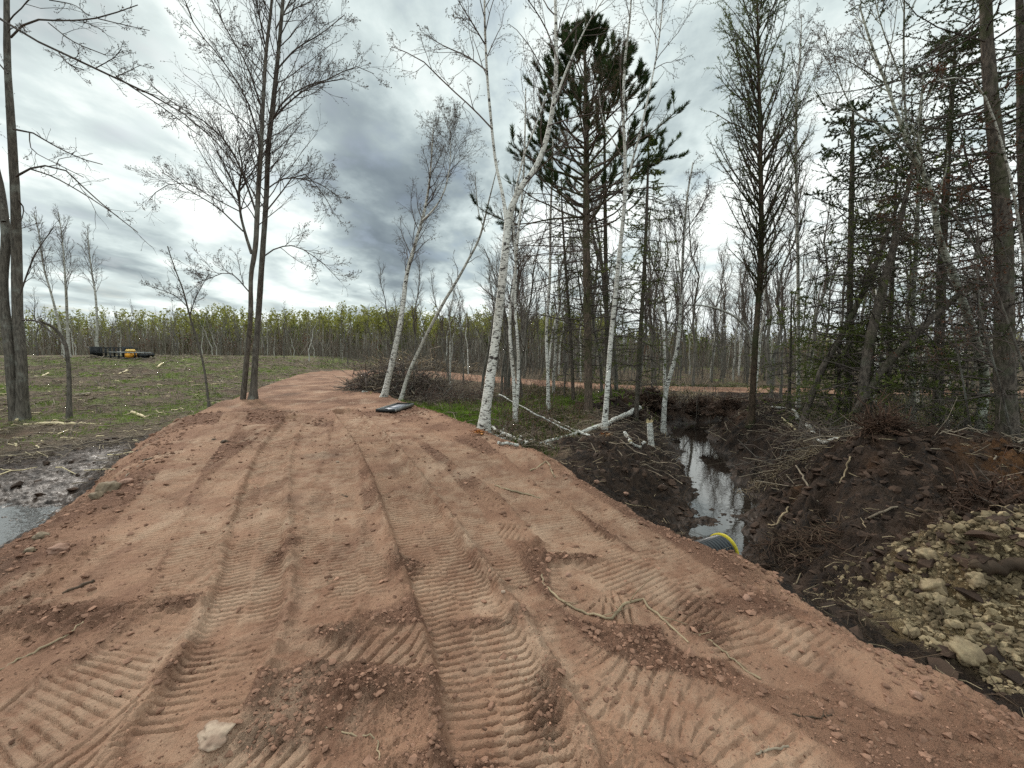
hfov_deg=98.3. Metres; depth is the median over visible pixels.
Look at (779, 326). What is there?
bare tree
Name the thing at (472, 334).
bare tree
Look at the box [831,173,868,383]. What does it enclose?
bare tree
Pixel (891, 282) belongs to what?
spruce tree
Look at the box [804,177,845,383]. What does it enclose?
bare tree
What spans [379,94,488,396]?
birch tree
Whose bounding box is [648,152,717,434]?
birch tree
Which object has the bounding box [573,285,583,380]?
birch tree
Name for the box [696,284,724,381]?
bare tree
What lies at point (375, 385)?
brush pile
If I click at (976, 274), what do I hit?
bare tree
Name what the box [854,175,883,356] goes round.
bare tree
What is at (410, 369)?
birch tree
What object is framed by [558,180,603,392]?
bare tree
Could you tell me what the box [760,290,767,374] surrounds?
bare tree
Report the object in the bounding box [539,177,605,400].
spruce tree
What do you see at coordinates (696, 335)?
bare tree
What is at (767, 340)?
bare tree
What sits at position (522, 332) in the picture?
bare tree
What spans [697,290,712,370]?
bare tree
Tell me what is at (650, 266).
bare tree
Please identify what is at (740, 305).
birch tree
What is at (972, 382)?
bare tree
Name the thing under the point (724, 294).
birch tree
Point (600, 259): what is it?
bare tree
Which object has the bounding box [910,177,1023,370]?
shrub
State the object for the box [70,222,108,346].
birch tree
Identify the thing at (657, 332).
bare tree
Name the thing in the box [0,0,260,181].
maple tree
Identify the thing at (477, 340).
bare tree
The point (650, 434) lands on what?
birch stump
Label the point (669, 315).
bare tree
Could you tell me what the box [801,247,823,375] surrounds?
birch tree
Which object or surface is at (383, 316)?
bare tree
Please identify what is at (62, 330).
bare tree
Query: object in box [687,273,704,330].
bare tree
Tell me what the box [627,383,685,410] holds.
root plate
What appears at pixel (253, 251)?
maple tree
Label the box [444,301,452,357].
bare tree
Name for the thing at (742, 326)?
birch tree
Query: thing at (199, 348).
maple sapling
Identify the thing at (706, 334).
bare tree
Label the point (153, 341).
wood
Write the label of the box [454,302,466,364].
bare tree
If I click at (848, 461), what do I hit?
branch
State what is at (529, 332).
bare tree
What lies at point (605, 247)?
spruce tree
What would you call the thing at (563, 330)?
birch tree
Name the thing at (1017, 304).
bare tree
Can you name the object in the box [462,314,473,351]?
bare tree
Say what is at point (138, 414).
fallen branch
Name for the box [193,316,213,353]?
bare tree
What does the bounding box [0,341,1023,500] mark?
undergrowth
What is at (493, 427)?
fallen log
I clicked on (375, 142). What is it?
sky
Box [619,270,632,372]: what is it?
bare tree
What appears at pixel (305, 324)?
bare tree
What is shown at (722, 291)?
bare tree
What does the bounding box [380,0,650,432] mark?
birch tree
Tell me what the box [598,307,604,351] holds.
bare tree
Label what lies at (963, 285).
birch tree
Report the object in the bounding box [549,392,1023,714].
root fibres
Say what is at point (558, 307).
birch tree
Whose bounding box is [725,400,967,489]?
brush pile
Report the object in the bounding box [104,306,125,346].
bare tree
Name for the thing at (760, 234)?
larch tree
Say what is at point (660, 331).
bare tree
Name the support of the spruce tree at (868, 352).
on the ground at (60, 700)
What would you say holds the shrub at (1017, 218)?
on the ground at (60, 700)
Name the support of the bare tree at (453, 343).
on the ground at (60, 700)
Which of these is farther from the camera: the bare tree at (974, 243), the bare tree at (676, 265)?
the bare tree at (676, 265)
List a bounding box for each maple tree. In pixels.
[0,0,154,420]
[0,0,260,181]
[120,0,399,399]
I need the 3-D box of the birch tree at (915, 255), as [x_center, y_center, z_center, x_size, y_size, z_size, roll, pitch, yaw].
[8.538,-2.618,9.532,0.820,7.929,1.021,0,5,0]
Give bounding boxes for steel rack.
[89,347,137,357]
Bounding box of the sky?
[0,0,1023,345]
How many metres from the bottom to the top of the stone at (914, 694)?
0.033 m
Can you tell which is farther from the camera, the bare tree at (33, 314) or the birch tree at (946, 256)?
the bare tree at (33, 314)
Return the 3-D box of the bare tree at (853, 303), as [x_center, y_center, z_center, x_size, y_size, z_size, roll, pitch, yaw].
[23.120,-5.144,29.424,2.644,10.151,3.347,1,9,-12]
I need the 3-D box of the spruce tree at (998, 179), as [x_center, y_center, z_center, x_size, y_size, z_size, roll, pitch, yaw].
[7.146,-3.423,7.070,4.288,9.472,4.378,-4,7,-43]
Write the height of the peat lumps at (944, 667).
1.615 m
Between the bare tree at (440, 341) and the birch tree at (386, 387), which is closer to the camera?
the birch tree at (386, 387)
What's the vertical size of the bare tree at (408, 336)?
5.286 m
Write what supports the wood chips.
on the ground at (60, 700)
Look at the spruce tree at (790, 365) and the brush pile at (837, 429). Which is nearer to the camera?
the brush pile at (837, 429)
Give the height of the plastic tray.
0.075 m
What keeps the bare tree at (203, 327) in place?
on the ground at (60, 700)
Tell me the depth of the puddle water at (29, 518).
5.72 m
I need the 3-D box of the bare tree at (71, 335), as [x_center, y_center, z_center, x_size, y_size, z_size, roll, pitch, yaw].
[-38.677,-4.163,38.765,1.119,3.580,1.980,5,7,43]
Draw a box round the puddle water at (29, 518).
[0,502,60,544]
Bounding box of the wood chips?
[469,429,485,433]
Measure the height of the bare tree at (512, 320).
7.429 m
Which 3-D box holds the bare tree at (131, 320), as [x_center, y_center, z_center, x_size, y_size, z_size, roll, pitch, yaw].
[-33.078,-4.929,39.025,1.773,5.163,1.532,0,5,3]
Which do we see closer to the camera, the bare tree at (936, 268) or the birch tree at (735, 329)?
the bare tree at (936, 268)
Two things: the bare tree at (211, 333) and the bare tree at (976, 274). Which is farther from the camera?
the bare tree at (211, 333)
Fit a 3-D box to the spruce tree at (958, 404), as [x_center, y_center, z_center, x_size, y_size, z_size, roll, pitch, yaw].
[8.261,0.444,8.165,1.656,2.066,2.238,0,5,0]
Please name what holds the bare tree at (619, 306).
on the ground at (60, 700)
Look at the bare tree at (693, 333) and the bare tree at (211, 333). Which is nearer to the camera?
the bare tree at (693, 333)
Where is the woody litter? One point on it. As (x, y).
(162, 415)
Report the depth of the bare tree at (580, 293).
15.25 m
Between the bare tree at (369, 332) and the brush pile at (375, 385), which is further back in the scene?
the bare tree at (369, 332)
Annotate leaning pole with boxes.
[499,394,571,432]
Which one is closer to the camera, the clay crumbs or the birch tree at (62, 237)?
the clay crumbs
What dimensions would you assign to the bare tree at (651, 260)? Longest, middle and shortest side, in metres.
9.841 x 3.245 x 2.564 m
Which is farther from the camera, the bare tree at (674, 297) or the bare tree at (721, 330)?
the bare tree at (674, 297)
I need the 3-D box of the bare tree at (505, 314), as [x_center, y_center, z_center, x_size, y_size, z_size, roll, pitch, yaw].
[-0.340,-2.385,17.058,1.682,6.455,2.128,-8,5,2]
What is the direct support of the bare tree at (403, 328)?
on the ground at (60, 700)
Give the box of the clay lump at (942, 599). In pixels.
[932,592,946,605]
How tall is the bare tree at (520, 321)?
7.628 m
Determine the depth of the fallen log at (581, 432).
10.35 m
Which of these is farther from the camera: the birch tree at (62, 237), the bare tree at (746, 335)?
the birch tree at (62, 237)
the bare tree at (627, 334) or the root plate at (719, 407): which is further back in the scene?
the bare tree at (627, 334)
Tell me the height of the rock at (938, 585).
0.142 m
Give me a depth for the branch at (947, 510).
4.94 m
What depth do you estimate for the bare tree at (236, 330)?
41.61 m
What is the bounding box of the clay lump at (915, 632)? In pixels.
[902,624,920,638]
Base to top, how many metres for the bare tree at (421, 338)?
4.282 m
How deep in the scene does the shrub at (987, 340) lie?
6.59 m
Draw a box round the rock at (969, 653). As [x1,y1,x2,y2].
[942,635,987,667]
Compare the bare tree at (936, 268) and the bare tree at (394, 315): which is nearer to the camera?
the bare tree at (936, 268)
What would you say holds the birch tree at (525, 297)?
on the ground at (60, 700)
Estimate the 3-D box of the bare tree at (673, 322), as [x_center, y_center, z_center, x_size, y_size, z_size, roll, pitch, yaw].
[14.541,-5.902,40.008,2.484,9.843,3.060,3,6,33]
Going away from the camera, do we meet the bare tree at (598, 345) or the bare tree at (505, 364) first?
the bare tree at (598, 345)
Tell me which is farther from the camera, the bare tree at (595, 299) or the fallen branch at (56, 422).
the bare tree at (595, 299)
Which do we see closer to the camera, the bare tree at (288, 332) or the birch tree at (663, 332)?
the birch tree at (663, 332)
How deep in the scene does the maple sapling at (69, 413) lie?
12.53 m
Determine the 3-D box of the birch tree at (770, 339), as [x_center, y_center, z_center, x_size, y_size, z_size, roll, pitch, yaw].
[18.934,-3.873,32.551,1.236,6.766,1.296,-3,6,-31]
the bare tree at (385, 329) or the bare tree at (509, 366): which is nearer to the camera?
the bare tree at (509, 366)
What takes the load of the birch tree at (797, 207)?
on the ground at (60, 700)
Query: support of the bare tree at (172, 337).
on the ground at (60, 700)
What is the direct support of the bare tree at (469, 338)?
on the ground at (60, 700)
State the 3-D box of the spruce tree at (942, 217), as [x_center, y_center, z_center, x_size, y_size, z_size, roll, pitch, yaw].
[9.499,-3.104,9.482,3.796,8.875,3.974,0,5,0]
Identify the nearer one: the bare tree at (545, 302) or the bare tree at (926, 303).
the bare tree at (926, 303)
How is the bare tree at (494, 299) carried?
on the ground at (60, 700)
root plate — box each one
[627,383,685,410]
[679,389,721,413]
[698,383,761,418]
[832,386,938,445]
[921,446,1023,516]
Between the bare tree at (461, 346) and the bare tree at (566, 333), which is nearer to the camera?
the bare tree at (566, 333)
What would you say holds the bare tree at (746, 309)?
on the ground at (60, 700)
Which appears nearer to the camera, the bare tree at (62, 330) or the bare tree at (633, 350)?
the bare tree at (633, 350)
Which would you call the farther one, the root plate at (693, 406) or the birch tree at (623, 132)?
the root plate at (693, 406)
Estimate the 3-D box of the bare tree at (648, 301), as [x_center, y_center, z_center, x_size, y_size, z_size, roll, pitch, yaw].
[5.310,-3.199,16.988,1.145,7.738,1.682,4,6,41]
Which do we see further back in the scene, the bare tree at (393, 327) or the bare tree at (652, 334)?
the bare tree at (393, 327)
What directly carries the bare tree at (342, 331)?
on the ground at (60, 700)
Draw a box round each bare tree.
[23,287,51,355]
[55,316,80,355]
[56,313,69,354]
[64,317,77,355]
[88,319,100,346]
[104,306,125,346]
[113,315,128,354]
[123,299,140,346]
[161,299,179,354]
[165,319,176,355]
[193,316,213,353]
[194,309,211,353]
[197,315,218,354]
[215,305,233,354]
[227,306,241,355]
[253,311,265,355]
[271,322,279,356]
[277,299,293,357]
[301,321,318,357]
[306,308,327,361]
[332,303,347,364]
[358,307,377,359]
[369,261,395,376]
[379,305,393,359]
[388,309,400,347]
[391,290,398,359]
[393,300,406,360]
[394,285,419,368]
[403,313,412,360]
[406,246,424,373]
[411,320,425,355]
[415,290,428,360]
[427,268,448,377]
[434,316,445,361]
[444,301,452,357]
[444,314,453,352]
[449,326,460,360]
[450,287,471,382]
[453,310,465,365]
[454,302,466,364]
[461,308,475,367]
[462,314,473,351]
[466,309,489,372]
[468,228,520,397]
[468,305,478,365]
[473,203,528,391]
[473,239,523,395]
[480,258,497,371]
[485,263,495,319]
[485,267,496,322]
[489,329,508,355]
[492,162,540,395]
[494,204,529,397]
[500,233,532,394]
[502,212,562,373]
[505,231,542,378]
[513,256,539,374]
[518,272,527,374]
[524,261,552,373]
[525,291,532,370]
[526,265,544,367]
[529,318,541,368]
[533,316,542,373]
[541,268,552,325]
[541,291,557,380]
[542,272,560,372]
[548,306,561,371]
[549,260,580,396]
[550,234,580,375]
[558,126,621,391]
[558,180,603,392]
[558,211,591,341]
[559,278,582,368]
[561,238,602,377]
[568,275,579,364]
[578,147,616,333]
[580,244,600,357]
[582,279,604,376]
[594,249,610,371]
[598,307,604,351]
[601,269,631,378]
[610,245,637,377]
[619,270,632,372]
[624,314,631,369]
[625,222,657,386]
[627,192,684,382]
[627,319,642,378]
[631,195,663,382]
[633,199,666,388]
[639,217,690,379]
[641,233,671,379]
[643,271,660,359]
[652,278,671,365]
[652,294,669,365]
[658,267,686,378]
[662,253,691,352]
[664,191,722,386]
[664,265,688,370]
[667,259,691,379]
[668,322,684,375]
[670,235,689,373]
[670,298,687,345]
[672,284,684,379]
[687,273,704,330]
[691,309,702,374]
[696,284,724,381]
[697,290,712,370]
[699,298,713,377]
[704,243,732,381]
[713,243,734,369]
[714,285,732,381]
[718,251,735,377]
[718,305,731,372]
[720,293,744,365]
[725,293,737,368]
[727,211,756,384]
[728,259,753,379]
[731,316,741,358]
[733,277,754,334]
[734,281,762,342]
[736,255,750,370]
[738,273,765,382]
[754,165,790,384]
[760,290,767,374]
[761,251,773,380]
[762,285,776,371]
[763,263,795,375]
[763,269,789,372]
[766,147,817,398]
[767,210,808,398]
[769,254,808,376]
[771,290,788,368]
[784,234,816,344]
[786,303,800,364]
[792,240,833,372]
[794,230,839,361]
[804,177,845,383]
[804,279,834,375]
[805,283,831,366]
[815,227,860,356]
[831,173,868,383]
[835,244,869,374]
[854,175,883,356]
[856,182,895,299]
[871,208,908,364]
[883,175,935,385]
[902,202,974,384]
[917,261,934,359]
[932,164,1018,315]
[946,201,1013,383]
[951,240,992,391]
[967,225,992,348]
[1014,248,1022,323]
[1015,267,1023,327]
[1016,291,1023,371]
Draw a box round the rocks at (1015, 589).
[816,504,1023,694]
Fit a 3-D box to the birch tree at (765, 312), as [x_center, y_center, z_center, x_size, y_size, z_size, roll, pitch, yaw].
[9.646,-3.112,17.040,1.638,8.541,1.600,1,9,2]
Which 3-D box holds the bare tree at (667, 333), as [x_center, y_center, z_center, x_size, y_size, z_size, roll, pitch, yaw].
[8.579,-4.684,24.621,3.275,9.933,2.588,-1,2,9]
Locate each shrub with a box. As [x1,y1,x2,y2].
[870,156,996,431]
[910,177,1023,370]
[922,60,1023,318]
[926,145,1023,442]
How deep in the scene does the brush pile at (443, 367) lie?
33.13 m
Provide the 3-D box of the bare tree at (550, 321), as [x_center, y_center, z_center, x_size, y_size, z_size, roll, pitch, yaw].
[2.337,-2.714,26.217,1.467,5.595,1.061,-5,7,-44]
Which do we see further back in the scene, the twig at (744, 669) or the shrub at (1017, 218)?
the shrub at (1017, 218)
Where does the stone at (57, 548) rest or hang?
on the ground at (60, 700)
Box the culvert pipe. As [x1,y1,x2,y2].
[695,533,738,553]
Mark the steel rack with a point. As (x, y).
(97, 351)
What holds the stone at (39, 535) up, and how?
on the ground at (60, 700)
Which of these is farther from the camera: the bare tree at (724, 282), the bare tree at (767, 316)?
the bare tree at (724, 282)
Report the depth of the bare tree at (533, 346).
38.34 m
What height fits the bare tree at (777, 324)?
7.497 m
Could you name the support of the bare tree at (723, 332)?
on the ground at (60, 700)
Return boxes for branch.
[0,449,63,456]
[23,421,100,424]
[75,392,90,395]
[130,411,145,417]
[768,506,788,525]
[787,545,855,560]
[788,465,818,501]
[821,506,897,526]
[839,456,850,482]
[914,507,952,513]
[936,507,966,541]
[958,557,1023,576]
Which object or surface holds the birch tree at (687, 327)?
on the ground at (60, 700)
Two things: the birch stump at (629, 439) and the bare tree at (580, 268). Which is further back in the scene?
the bare tree at (580, 268)
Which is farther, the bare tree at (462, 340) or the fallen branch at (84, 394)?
the bare tree at (462, 340)
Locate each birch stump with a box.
[623,431,631,442]
[630,441,645,448]
[646,419,655,448]
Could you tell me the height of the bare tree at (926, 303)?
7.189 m
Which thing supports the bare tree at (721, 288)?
on the ground at (60, 700)
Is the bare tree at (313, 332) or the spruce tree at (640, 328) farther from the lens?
the bare tree at (313, 332)
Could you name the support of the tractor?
on the ground at (60, 700)
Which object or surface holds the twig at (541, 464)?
on the ground at (60, 700)
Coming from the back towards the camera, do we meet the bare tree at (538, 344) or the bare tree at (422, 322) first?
the bare tree at (422, 322)
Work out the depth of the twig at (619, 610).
2.76 m
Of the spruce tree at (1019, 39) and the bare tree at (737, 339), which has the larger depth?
the bare tree at (737, 339)
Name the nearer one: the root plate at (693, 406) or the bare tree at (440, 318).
the root plate at (693, 406)
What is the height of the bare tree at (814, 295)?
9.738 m
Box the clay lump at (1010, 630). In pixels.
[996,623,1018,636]
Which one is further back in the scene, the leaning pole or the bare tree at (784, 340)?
the bare tree at (784, 340)
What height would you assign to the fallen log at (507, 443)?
0.207 m
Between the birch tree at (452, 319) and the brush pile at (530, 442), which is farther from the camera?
the birch tree at (452, 319)
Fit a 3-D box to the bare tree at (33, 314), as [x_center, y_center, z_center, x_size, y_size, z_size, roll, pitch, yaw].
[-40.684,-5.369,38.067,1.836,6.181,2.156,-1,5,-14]
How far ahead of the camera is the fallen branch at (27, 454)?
8.61 m
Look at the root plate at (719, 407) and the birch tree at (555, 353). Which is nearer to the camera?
the root plate at (719, 407)
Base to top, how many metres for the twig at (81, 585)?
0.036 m
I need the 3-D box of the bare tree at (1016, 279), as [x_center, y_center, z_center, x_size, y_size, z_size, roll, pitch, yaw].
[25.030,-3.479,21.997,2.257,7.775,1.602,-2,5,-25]
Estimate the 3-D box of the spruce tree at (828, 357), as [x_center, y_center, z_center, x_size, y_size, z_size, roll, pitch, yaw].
[7.537,-1.547,9.682,2.402,5.368,2.619,0,5,0]
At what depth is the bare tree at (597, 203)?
17.53 m
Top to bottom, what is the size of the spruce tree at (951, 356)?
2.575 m
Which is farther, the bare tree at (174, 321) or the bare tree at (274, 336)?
the bare tree at (174, 321)
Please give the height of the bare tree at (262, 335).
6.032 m
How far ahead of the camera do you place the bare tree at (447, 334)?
35.94 m
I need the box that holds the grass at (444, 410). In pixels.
[0,355,1023,456]
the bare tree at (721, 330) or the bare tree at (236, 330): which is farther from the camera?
the bare tree at (236, 330)
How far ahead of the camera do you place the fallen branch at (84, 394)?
15.84 m
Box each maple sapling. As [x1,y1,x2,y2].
[33,321,72,418]
[139,246,212,407]
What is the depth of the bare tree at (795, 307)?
27.24 m
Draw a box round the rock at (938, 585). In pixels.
[918,578,948,596]
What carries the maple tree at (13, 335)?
on the ground at (60, 700)
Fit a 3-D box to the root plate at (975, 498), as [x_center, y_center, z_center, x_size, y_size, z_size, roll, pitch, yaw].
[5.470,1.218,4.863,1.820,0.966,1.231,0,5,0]
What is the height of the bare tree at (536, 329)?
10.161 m
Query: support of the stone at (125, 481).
on the ground at (60, 700)
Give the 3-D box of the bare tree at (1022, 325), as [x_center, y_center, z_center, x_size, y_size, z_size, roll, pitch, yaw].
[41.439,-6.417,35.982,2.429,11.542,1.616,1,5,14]
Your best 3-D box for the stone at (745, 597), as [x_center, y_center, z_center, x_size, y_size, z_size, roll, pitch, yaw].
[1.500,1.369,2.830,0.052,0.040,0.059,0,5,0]
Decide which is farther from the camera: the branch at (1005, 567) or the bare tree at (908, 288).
the bare tree at (908, 288)
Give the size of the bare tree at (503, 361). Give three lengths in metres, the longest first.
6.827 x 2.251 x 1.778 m
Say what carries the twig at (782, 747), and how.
on the ground at (60, 700)
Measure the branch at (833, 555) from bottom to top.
0.428 m
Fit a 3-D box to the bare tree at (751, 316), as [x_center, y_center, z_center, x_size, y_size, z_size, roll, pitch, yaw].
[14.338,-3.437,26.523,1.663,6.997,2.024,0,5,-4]
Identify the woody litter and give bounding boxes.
[0,353,1023,715]
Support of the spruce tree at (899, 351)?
on the ground at (60, 700)
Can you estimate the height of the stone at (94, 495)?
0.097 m
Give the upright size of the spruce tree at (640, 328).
8.570 m
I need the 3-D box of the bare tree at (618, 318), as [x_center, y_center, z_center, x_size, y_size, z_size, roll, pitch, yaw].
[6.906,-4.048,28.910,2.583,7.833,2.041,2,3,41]
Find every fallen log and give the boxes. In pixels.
[491,426,527,442]
[497,441,518,446]
[537,405,641,443]
[554,420,590,435]
[771,406,798,418]
[805,423,839,443]
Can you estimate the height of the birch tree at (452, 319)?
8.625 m
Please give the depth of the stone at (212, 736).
1.83 m
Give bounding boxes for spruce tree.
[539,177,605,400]
[565,106,645,397]
[592,134,690,420]
[737,287,836,414]
[773,313,988,430]
[777,100,937,422]
[778,142,973,427]
[783,321,890,429]
[795,0,1023,443]
[798,189,922,427]
[817,160,936,414]
[823,226,1018,414]
[836,24,1023,425]
[874,333,993,431]
[883,0,1023,409]
[934,354,1023,435]
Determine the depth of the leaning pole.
11.61 m
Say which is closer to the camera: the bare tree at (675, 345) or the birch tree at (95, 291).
the bare tree at (675, 345)
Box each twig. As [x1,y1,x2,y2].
[0,621,83,669]
[62,579,94,593]
[325,727,379,759]
[494,485,539,498]
[529,457,554,477]
[541,574,702,642]
[679,629,760,679]
[756,745,788,755]
[793,711,832,719]
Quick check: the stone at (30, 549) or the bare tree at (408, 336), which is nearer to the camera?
the stone at (30, 549)
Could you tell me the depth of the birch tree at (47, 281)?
30.39 m
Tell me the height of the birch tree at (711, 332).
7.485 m
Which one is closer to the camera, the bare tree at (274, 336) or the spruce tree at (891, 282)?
the spruce tree at (891, 282)
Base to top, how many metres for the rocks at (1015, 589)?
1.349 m
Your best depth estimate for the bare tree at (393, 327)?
37.64 m
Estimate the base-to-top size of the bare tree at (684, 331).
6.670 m
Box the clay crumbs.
[0,405,1023,767]
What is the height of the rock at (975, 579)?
0.122 m
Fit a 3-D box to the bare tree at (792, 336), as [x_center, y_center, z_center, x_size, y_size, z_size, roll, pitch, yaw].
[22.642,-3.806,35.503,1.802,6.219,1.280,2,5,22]
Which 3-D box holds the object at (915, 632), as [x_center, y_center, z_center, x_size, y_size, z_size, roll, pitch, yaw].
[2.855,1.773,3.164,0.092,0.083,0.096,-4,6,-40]
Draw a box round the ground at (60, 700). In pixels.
[0,350,1023,767]
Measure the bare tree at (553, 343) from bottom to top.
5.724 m
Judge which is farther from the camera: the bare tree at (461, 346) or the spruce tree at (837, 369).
the bare tree at (461, 346)
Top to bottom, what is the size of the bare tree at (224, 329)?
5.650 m
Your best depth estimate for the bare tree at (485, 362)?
16.42 m
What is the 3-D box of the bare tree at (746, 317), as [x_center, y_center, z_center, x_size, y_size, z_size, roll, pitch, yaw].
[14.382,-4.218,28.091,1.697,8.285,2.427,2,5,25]
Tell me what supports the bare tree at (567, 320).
on the ground at (60, 700)
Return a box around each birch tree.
[24,206,64,356]
[36,204,84,356]
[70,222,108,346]
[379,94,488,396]
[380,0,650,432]
[398,163,500,399]
[443,275,456,359]
[444,269,461,384]
[451,283,463,357]
[456,292,470,373]
[480,90,552,422]
[515,0,706,429]
[516,266,529,346]
[518,119,572,410]
[546,190,575,392]
[549,234,582,368]
[558,280,577,373]
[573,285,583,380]
[634,206,668,391]
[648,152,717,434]
[660,291,773,352]
[677,279,695,370]
[702,294,719,366]
[704,285,716,336]
[710,248,738,376]
[726,261,748,380]
[730,260,750,370]
[736,267,753,371]
[753,183,788,390]
[764,0,823,406]
[766,292,777,371]
[796,0,989,432]
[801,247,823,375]
[842,140,897,401]
[883,272,905,362]
[896,67,939,426]
[916,249,950,402]
[947,218,990,386]
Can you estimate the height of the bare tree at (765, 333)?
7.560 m
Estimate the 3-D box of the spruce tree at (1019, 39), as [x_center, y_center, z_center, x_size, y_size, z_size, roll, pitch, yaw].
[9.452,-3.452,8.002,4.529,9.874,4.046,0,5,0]
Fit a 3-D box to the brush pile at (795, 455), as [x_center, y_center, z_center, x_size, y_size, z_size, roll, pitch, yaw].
[4.980,1.550,8.061,2.189,1.370,1.387,0,5,0]
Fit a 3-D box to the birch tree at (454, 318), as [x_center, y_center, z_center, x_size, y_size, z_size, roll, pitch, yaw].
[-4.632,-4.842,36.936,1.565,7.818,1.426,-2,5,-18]
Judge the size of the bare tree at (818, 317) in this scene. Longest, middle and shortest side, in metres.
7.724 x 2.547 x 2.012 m
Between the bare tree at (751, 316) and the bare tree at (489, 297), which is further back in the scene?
the bare tree at (489, 297)
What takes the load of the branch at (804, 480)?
on the ground at (60, 700)
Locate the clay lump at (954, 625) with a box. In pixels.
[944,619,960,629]
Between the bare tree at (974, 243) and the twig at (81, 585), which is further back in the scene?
the bare tree at (974, 243)
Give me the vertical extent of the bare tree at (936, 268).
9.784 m
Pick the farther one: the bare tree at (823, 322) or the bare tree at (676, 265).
the bare tree at (676, 265)
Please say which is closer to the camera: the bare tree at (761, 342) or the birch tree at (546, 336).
the birch tree at (546, 336)
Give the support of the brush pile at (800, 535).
on the ground at (60, 700)
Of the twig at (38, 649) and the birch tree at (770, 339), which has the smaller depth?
the twig at (38, 649)
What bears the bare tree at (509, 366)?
on the ground at (60, 700)
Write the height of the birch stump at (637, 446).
0.246 m
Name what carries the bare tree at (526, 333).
on the ground at (60, 700)
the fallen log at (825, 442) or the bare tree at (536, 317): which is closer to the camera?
the fallen log at (825, 442)
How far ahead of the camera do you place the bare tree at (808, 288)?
34.34 m
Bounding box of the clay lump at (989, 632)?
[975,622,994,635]
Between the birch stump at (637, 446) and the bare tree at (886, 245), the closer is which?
the birch stump at (637, 446)
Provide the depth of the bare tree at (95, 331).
46.56 m
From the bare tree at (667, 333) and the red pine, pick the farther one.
the bare tree at (667, 333)
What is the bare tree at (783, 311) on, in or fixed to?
on the ground at (60, 700)
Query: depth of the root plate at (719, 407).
13.32 m
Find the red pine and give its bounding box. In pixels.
[469,7,699,414]
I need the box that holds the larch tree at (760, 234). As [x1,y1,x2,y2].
[701,0,823,428]
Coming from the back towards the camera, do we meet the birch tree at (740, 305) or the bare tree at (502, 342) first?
the birch tree at (740, 305)
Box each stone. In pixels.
[22,547,36,553]
[31,532,49,540]
[45,543,69,554]
[88,492,103,499]
[95,481,121,492]
[119,478,134,484]
[197,720,235,751]
[742,594,751,601]
[909,690,923,700]
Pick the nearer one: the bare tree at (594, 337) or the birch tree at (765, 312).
the birch tree at (765, 312)
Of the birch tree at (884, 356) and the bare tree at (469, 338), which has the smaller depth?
the birch tree at (884, 356)
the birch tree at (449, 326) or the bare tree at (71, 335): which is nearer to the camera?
the birch tree at (449, 326)
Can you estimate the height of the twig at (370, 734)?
0.055 m
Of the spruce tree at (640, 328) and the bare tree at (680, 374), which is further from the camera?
the bare tree at (680, 374)
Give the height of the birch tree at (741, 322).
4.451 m
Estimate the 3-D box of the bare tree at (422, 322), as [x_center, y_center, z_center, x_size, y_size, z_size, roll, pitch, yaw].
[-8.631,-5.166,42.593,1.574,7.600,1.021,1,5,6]
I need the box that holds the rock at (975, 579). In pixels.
[964,571,987,587]
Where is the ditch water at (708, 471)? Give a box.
[667,421,757,557]
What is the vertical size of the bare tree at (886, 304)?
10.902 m
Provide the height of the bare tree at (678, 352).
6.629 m
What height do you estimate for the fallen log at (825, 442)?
0.414 m
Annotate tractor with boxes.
[108,349,154,358]
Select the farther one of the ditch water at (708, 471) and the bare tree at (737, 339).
the bare tree at (737, 339)
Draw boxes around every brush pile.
[329,350,471,400]
[340,344,482,373]
[390,371,543,407]
[495,428,558,452]
[596,374,759,403]
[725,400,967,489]
[733,439,825,500]
[740,508,852,583]
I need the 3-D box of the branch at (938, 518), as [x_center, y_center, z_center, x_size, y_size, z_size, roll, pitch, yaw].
[4.042,1.278,4.077,0.210,0.466,1.599,5,7,45]
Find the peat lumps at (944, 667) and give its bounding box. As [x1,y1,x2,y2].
[4,389,1023,704]
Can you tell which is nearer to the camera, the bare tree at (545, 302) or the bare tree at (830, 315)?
the bare tree at (830, 315)
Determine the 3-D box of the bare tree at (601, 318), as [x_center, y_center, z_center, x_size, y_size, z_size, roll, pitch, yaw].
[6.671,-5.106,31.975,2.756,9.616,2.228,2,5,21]
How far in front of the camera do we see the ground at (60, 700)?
3.02 m
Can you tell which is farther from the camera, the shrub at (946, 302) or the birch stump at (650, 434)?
the birch stump at (650, 434)
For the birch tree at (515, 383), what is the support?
on the ground at (60, 700)
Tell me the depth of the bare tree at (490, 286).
40.26 m
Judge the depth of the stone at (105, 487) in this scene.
5.09 m
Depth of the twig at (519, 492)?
5.04 m
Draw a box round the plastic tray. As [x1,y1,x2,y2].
[375,403,413,411]
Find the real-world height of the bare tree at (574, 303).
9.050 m
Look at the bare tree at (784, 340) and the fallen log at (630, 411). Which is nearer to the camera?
the fallen log at (630, 411)
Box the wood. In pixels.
[0,300,1023,371]
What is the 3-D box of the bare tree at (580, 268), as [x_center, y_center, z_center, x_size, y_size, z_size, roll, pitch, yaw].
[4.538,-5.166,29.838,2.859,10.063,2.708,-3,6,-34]
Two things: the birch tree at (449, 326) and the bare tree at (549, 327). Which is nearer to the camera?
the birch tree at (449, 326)
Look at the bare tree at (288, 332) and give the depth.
39.30 m
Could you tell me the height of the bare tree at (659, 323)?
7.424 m
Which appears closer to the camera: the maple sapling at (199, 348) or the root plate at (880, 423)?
the root plate at (880, 423)

